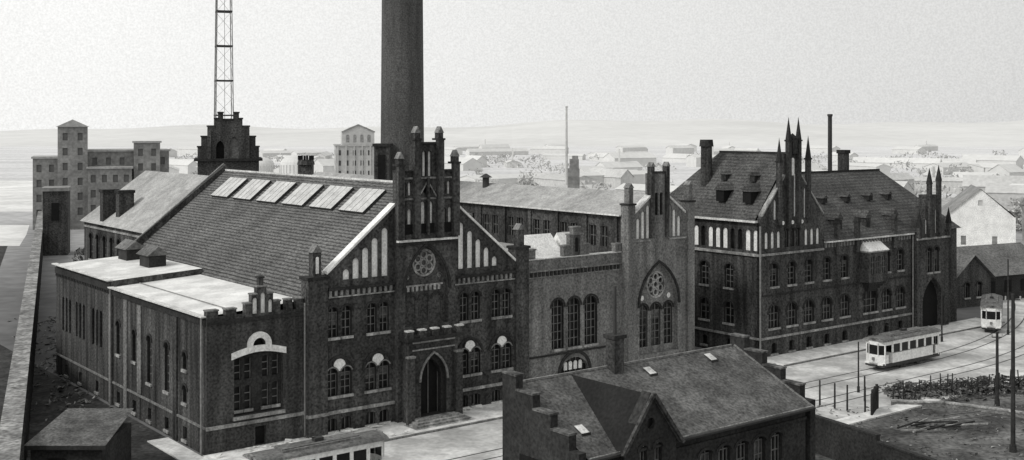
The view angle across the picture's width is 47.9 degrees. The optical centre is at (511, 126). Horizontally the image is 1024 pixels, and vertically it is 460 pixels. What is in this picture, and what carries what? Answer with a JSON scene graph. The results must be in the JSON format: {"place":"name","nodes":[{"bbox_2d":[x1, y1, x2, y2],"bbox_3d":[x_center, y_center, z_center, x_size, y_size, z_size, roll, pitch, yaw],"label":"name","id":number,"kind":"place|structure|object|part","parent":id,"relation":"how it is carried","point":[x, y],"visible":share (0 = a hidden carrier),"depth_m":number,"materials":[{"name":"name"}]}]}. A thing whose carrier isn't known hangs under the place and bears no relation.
{"place":"outdoors","nodes":[
{"label":"outdoors","id":0,"kind":"place"},
{"bbox_2d":[0,225,28,245],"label":"snow field","id":1,"kind":"structure","parent":0,"point":[12,235],"depth_m":235.60,"materials":[{"name":"white snow"}]},
{"bbox_2d":[0,181,32,211],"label":"snow field","id":2,"kind":"structure","parent":0,"point":[16,196],"depth_m":364.20,"materials":[{"name":"white snow"}]},
{"bbox_2d":[0,119,1023,145],"bbox_3d":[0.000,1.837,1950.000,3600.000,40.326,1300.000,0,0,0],"label":"distant hills","id":3,"kind":"structure","parent":0,"point":[724,132],"depth_m":1627.15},
{"bbox_2d":[0,146,1023,455],"bbox_3d":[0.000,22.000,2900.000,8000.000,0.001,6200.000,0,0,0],"label":"ground","id":4,"kind":"structure","parent":0,"point":[16,162],"depth_m":482.01,"materials":[{"name":"grey"}]},
{"bbox_2d":[20,231,42,459],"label":"boundary wall","id":5,"kind":"structure","parent":4,"relation":"on","point":[25,434],"depth_m":92.23,"materials":[{"name":"brick"}]},
{"bbox_2d":[0,211,42,459],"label":"walltop","id":6,"kind":"object","parent":5,"relation":"on","point":[11,423],"visible":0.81,"depth_m":86.14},
{"bbox_2d":[41,186,70,255],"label":"gatehouse","id":7,"kind":"object","parent":4,"relation":"on","point":[56,220],"visible":0.98,"depth_m":197.19,"materials":[{"name":"brick"}]},
{"bbox_2d":[72,248,83,261],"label":"shrubs","id":8,"kind":"object","parent":4,"relation":"on","point":[78,250],"visible":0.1,"depth_m":179.08,"materials":[{"name":"grey plant"}]},
{"bbox_2d":[0,246,176,459],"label":"yard","id":9,"kind":"structure","parent":4,"relation":"on","point":[142,448],"depth_m":91.01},
{"bbox_2d":[8,316,139,436],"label":"yard debris","id":10,"kind":"object","parent":9,"relation":"on","point":[80,393],"visible":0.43,"depth_m":98.47,"materials":[{"name":"stone"}]},
{"bbox_2d":[24,408,133,459],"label":"lean to hut","id":11,"kind":"object","parent":9,"relation":"on","point":[86,434],"visible":0.88,"depth_m":71.03,"materials":[{"name":"brick"}]},
{"bbox_2d":[33,127,168,229],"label":"building","id":12,"kind":"structure","parent":4,"relation":"on","point":[72,158],"depth_m":247.32,"materials":[{"name":"brick"}]},
{"bbox_2d":[37,133,164,214],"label":"windows","id":13,"kind":"object","parent":12,"relation":"attached to","point":[93,177],"visible":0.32,"depth_m":247.69,"materials":[{"name":"black glass"}]},
{"bbox_2d":[31,119,170,168],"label":"roof","id":14,"kind":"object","parent":12,"relation":"on","point":[72,123],"visible":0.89,"depth_m":249.12,"materials":[{"name":"grey"}]},
{"bbox_2d":[80,170,207,259],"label":"brick annex hall","id":15,"kind":"structure","parent":4,"relation":"on","point":[139,205],"depth_m":121.86,"materials":[{"name":"grey brick"}]},
{"bbox_2d":[194,112,262,175],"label":"stepped gable tower","id":16,"kind":"structure","parent":4,"relation":"on","point":[230,143],"depth_m":135.06,"materials":[{"name":"brick"}]},
{"bbox_2d":[214,0,233,118],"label":"lattice mast","id":17,"kind":"object","parent":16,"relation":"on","point":[224,11],"visible":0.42,"depth_m":199.16,"materials":[{"name":"metal"}]},
{"bbox_2d":[259,157,274,171],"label":"gas holder","id":18,"kind":"object","parent":4,"relation":"on","point":[266,165],"visible":0.32,"depth_m":475.90,"materials":[{"name":"metal"}]},
{"bbox_2d":[51,126,530,455],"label":"brick power station hall","id":19,"kind":"structure","parent":4,"relation":"on","point":[223,307],"depth_m":86.77,"materials":[{"name":"grey brick"}]},
{"bbox_2d":[297,155,314,174],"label":"chimney","id":20,"kind":"object","parent":19,"relation":"on","point":[305,165],"visible":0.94,"depth_m":164.20,"materials":[{"name":"brick"}]},
{"bbox_2d":[168,289,508,437],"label":"window panes","id":21,"kind":"structure","parent":19,"relation":"in","point":[258,341],"depth_m":83.51,"materials":[{"name":"black glass"}]},
{"bbox_2d":[279,155,308,173],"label":"gas holder","id":22,"kind":"object","parent":4,"relation":"on","point":[288,164],"visible":0.48,"depth_m":454.44,"materials":[{"name":"metal"}]},
{"bbox_2d":[333,124,374,174],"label":"distant gasworks hall","id":23,"kind":"structure","parent":4,"relation":"on","point":[354,152],"depth_m":359.90,"materials":[{"name":"paint"}]},
{"bbox_2d":[372,143,392,179],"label":"chimney","id":24,"kind":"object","parent":4,"relation":"on","point":[382,161],"depth_m":117.00,"materials":[{"name":"brick"}]},
{"bbox_2d":[381,0,423,180],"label":"factory chimney","id":25,"kind":"object","parent":4,"relation":"on","point":[402,95],"visible":0.5,"depth_m":120.01,"materials":[{"name":"brick"}]},
{"bbox_2d":[313,162,695,361],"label":"brick gabled factory hall","id":26,"kind":"structure","parent":4,"relation":"on","point":[651,229],"depth_m":103.56,"materials":[{"name":"grey brick"}]},
{"bbox_2d":[473,213,669,346],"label":"window panes","id":27,"kind":"structure","parent":26,"relation":"in","point":[603,227],"depth_m":103.53,"materials":[{"name":"black glass"}]},
{"bbox_2d":[468,213,621,378],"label":"brick connecting wing","id":28,"kind":"structure","parent":4,"relation":"on","point":[573,281],"depth_m":97.13,"materials":[{"name":"grey brick"}]},
{"bbox_2d":[552,296,593,372],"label":"window panes","id":29,"kind":"structure","parent":28,"relation":"in","point":[588,299],"depth_m":97.28,"materials":[{"name":"black glass"}]},
{"bbox_2d":[565,106,567,184],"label":"distant smokestack","id":30,"kind":"object","parent":4,"relation":"on","point":[566,140],"visible":0.84,"depth_m":359.73,"materials":[{"name":"brick"}]},
{"bbox_2d":[567,156,579,187],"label":"ruined chimney stack","id":31,"kind":"object","parent":4,"relation":"on","point":[573,175],"visible":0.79,"depth_m":179.10,"materials":[{"name":"brick"}]},
{"bbox_2d":[168,139,1023,198],"bbox_3d":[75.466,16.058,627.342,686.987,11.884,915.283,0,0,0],"label":"distant town","id":32,"kind":"object","parent":4,"relation":"on","point":[619,168],"visible":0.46,"depth_m":540.19,"materials":[{"name":"brick"}]},
{"bbox_2d":[169,149,1023,229],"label":"distant trees","id":33,"kind":"object","parent":4,"relation":"on","point":[1016,201],"visible":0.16,"depth_m":498.42,"materials":[{"name":"grey plant"}]},
{"bbox_2d":[502,286,815,459],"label":"slate roofed workshop","id":34,"kind":"structure","parent":4,"relation":"on","point":[737,398],"depth_m":60.20,"materials":[{"name":"stone"}]},
{"bbox_2d":[641,418,776,459],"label":"window panes","id":35,"kind":"structure","parent":34,"relation":"in","point":[649,422],"depth_m":61.17,"materials":[{"name":"black glass"}]},
{"bbox_2d":[695,218,759,348],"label":"walls","id":36,"kind":"structure","parent":4,"relation":"on","point":[742,296],"depth_m":112.27,"materials":[{"name":"brick"}]},
{"bbox_2d":[701,139,956,356],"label":"walls","id":37,"kind":"structure","parent":4,"relation":"on","point":[859,262],"depth_m":116.36,"materials":[{"name":"brick"}]},
{"bbox_2d":[695,216,914,242],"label":"gutter","id":38,"kind":"object","parent":37,"relation":"attached to","point":[748,221],"visible":0.78,"depth_m":115.67,"materials":[{"name":"grey metal"}]},
{"bbox_2d":[670,153,960,240],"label":"roof","id":39,"kind":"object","parent":37,"relation":"on","point":[834,187],"visible":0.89,"depth_m":119.36,"materials":[{"name":"tile"}]},
{"bbox_2d":[695,158,935,251],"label":"plaster panels","id":40,"kind":"object","parent":37,"relation":"attached to","point":[875,245],"visible":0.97,"depth_m":113.31,"materials":[{"name":"white paint"}]},
{"bbox_2d":[702,220,935,352],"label":"window panes","id":41,"kind":"object","parent":37,"relation":"attached to","point":[775,309],"visible":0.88,"depth_m":114.83,"materials":[{"name":"black glass"}]},
{"bbox_2d":[701,229,936,327],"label":"glazing bars","id":42,"kind":"object","parent":41,"relation":"attached to","point":[823,305],"visible":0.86,"depth_m":115.22,"materials":[{"name":"grey wood"}]},
{"bbox_2d":[702,251,935,310],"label":"curtain","id":43,"kind":"object","parent":41,"relation":"hanging from","point":[807,265],"visible":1,"depth_m":114.82,"materials":[{"name":"grey fabric"}]},
{"bbox_2d":[695,175,949,355],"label":"stone dressings","id":44,"kind":"structure","parent":37,"relation":"attached to","point":[765,206],"depth_m":113.33,"materials":[{"name":"grey stone"}]},
{"bbox_2d":[698,117,951,328],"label":"mouldings","id":45,"kind":"object","parent":37,"relation":"attached to","point":[868,287],"visible":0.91,"depth_m":115.83,"materials":[{"name":"brick"}]},
{"bbox_2d":[716,190,936,325],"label":"dark recesses","id":46,"kind":"object","parent":37,"relation":"attached to","point":[930,307],"visible":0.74,"depth_m":126.37,"materials":[{"name":"black"}]},
{"bbox_2d":[759,226,913,348],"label":"downpipe","id":47,"kind":"object","parent":37,"relation":"attached to","point":[760,284],"visible":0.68,"depth_m":108.69,"materials":[{"name":"grey metal"}]},
{"bbox_2d":[824,235,910,247],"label":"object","id":48,"kind":"object","parent":37,"relation":"attached to","point":[886,239],"visible":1,"depth_m":119.79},
{"bbox_2d":[827,114,832,170],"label":"iron smokestack","id":49,"kind":"object","parent":4,"relation":"on","point":[829,142],"visible":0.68,"depth_m":152.75,"materials":[{"name":"black metal"}]},
{"bbox_2d":[815,383,1023,459],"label":"square","id":50,"kind":"structure","parent":4,"relation":"on","point":[906,439],"depth_m":82.97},
{"bbox_2d":[815,414,936,459],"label":"boundary wall","id":51,"kind":"structure","parent":50,"relation":"on","point":[836,440],"depth_m":74.73,"materials":[{"name":"brick"}]},
{"bbox_2d":[816,374,1023,459],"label":"shrubs","id":52,"kind":"object","parent":50,"relation":"on","point":[909,395],"visible":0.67,"depth_m":93.90,"materials":[{"name":"plant"}]},
{"bbox_2d":[819,369,1023,414],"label":"post fence","id":53,"kind":"object","parent":50,"relation":"on","point":[874,400],"visible":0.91,"depth_m":92.69,"materials":[{"name":"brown wood"}]},
{"bbox_2d":[897,416,987,432],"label":"timber pile","id":54,"kind":"object","parent":50,"relation":"on","point":[934,426],"visible":1,"depth_m":83.77,"materials":[{"name":"wood"}]},
{"bbox_2d":[891,402,1023,417],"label":"garden edging","id":55,"kind":"object","parent":50,"relation":"on","point":[966,408],"visible":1,"depth_m":89.81,"materials":[{"name":"grey stone"}]},
{"bbox_2d":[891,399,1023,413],"bbox_3d":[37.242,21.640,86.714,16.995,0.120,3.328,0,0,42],"label":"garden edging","id":56,"kind":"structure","parent":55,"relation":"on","point":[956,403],"depth_m":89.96,"materials":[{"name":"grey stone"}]},
{"bbox_2d":[991,332,1002,405],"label":"utility pole","id":57,"kind":"object","parent":50,"relation":"on","point":[997,399],"visible":1,"depth_m":90.90,"materials":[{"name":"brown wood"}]},
{"bbox_2d":[1005,294,1020,452],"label":"utility pole","id":58,"kind":"object","parent":50,"relation":"on","point":[1012,447],"visible":1,"depth_m":77.89,"materials":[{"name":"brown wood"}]},
{"bbox_2d":[942,184,1016,244],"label":"house roof","id":59,"kind":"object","parent":4,"relation":"on","point":[961,197],"visible":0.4,"depth_m":194.87,"materials":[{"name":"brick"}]},
{"bbox_2d":[950,189,1015,246],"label":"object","id":60,"kind":"object","parent":59,"relation":"attached to","point":[984,223],"visible":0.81,"depth_m":189.91,"materials":[{"name":"white paint"}]},
{"bbox_2d":[978,200,982,205],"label":"window","id":61,"kind":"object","parent":60,"relation":"attached to","point":[980,202],"visible":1,"depth_m":190.13,"materials":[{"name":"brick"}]},
{"bbox_2d":[942,198,1021,230],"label":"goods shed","id":62,"kind":"structure","parent":4,"relation":"on","point":[1004,202],"depth_m":244.44,"materials":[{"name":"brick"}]},
{"bbox_2d":[957,242,1023,307],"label":"brick depot shed","id":63,"kind":"structure","parent":4,"relation":"on","point":[981,270],"depth_m":146.24,"materials":[{"name":"grey brick"}]},
{"bbox_2d":[0,0,1023,130],"label":"sky","id":64,"kind":"structure","parent":0,"point":[96,64],"materials":[{"name":"white"}]},
{"bbox_2d":[147,318,1023,459],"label":"pavement","id":65,"kind":"structure","parent":0,"point":[391,430],"depth_m":87.09,"materials":[{"name":"grey concrete"}]},
{"bbox_2d":[383,298,1023,459],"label":"road","id":66,"kind":"structure","parent":0,"point":[456,443],"depth_m":101.16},
{"bbox_2d":[448,306,1023,459],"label":"tram tracks","id":67,"kind":"object","parent":66,"relation":"on","point":[888,383],"visible":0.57,"depth_m":101.94,"materials":[{"name":"metal"}]},
{"bbox_2d":[242,429,388,459],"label":"tram","id":68,"kind":"object","parent":67,"relation":"on","point":[367,445],"visible":1,"depth_m":69.12,"materials":[{"name":"metal"}]},
{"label":"window panes","id":69,"kind":"part","parent":68,"relation":"part of","materials":[{"name":"black glass"}]},
{"bbox_2d":[863,324,941,367],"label":"tram","id":70,"kind":"object","parent":67,"relation":"on","point":[901,347],"visible":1,"depth_m":105.23,"materials":[{"name":"metal"}]},
{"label":"window panes","id":71,"kind":"part","parent":70,"relation":"part of","materials":[{"name":"black glass"}]},
{"bbox_2d":[857,342,859,392],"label":"utility pole","id":72,"kind":"object","parent":66,"relation":"on","point":[858,388],"visible":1,"depth_m":95.44,"materials":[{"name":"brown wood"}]},
{"bbox_2d":[941,268,942,341],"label":"utility pole","id":73,"kind":"object","parent":66,"relation":"on","point":[941,306],"visible":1,"depth_m":117.94,"materials":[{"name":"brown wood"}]},
{"bbox_2d":[980,293,1002,329],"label":"tram","id":74,"kind":"object","parent":66,"relation":"on","point":[991,305],"visible":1,"depth_m":122.97,"materials":[{"name":"metal"}]},
{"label":"window panes","id":75,"kind":"part","parent":74,"relation":"part of","materials":[{"name":"black glass"}]},
{"bbox_2d":[1007,259,1009,334],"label":"utility pole","id":76,"kind":"object","parent":66,"relation":"on","point":[1008,297],"visible":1,"depth_m":121.94,"materials":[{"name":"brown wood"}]},
{"bbox_2d":[1020,200,1023,240],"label":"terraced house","id":77,"kind":"structure","parent":0,"point":[1022,203],"depth_m":222.38,"materials":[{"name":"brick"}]}
]}

